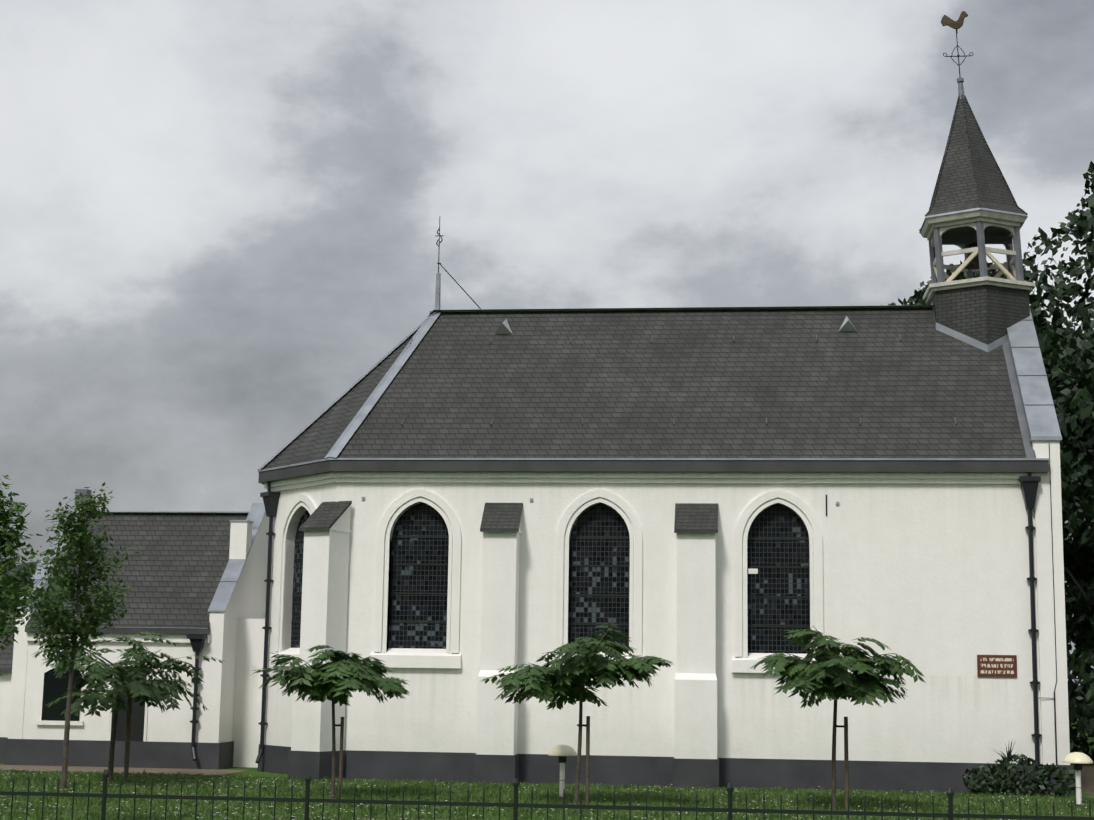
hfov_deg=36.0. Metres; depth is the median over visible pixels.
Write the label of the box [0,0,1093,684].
sky
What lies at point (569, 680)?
tree
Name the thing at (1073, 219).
tree
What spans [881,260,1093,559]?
tree
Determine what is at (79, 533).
tree
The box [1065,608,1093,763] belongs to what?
shrubbery
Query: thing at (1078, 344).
tree
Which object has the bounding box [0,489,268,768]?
annex
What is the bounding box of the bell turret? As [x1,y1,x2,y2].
[919,11,1034,351]
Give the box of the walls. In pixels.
[264,482,1041,763]
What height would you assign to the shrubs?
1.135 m
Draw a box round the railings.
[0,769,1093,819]
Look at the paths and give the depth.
34.73 m
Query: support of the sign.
attached to the walls
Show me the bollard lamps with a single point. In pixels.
(562, 752)
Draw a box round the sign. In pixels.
[977,655,1016,676]
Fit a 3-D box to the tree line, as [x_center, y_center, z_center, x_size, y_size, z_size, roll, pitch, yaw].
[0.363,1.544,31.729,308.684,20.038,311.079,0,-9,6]
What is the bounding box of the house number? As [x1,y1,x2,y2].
[748,569,757,573]
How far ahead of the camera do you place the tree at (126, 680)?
31.00 m
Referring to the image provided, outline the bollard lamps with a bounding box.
[548,744,1092,805]
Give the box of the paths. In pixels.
[0,765,1093,819]
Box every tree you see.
[0,475,69,675]
[20,482,141,790]
[31,631,222,780]
[251,645,410,798]
[479,623,672,804]
[750,625,925,810]
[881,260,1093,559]
[953,161,1093,510]
[1022,189,1093,382]
[1055,385,1093,652]
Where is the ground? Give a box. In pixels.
[0,705,1093,819]
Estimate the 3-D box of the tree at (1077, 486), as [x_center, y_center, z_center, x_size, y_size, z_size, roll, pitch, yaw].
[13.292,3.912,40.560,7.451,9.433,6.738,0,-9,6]
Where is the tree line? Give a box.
[0,556,1093,705]
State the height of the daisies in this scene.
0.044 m
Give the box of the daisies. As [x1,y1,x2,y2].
[1,769,1082,819]
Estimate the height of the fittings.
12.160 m
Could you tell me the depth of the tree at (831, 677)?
26.53 m
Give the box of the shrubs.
[962,739,1075,796]
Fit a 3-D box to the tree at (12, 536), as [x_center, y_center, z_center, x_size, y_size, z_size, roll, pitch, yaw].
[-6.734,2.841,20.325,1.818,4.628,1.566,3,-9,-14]
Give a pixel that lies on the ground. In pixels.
(251, 772)
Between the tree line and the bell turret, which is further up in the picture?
the bell turret
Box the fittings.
[255,217,1057,770]
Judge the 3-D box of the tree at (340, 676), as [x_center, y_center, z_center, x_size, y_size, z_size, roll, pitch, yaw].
[-3.571,5.134,27.711,2.436,2.504,2.407,6,-10,-27]

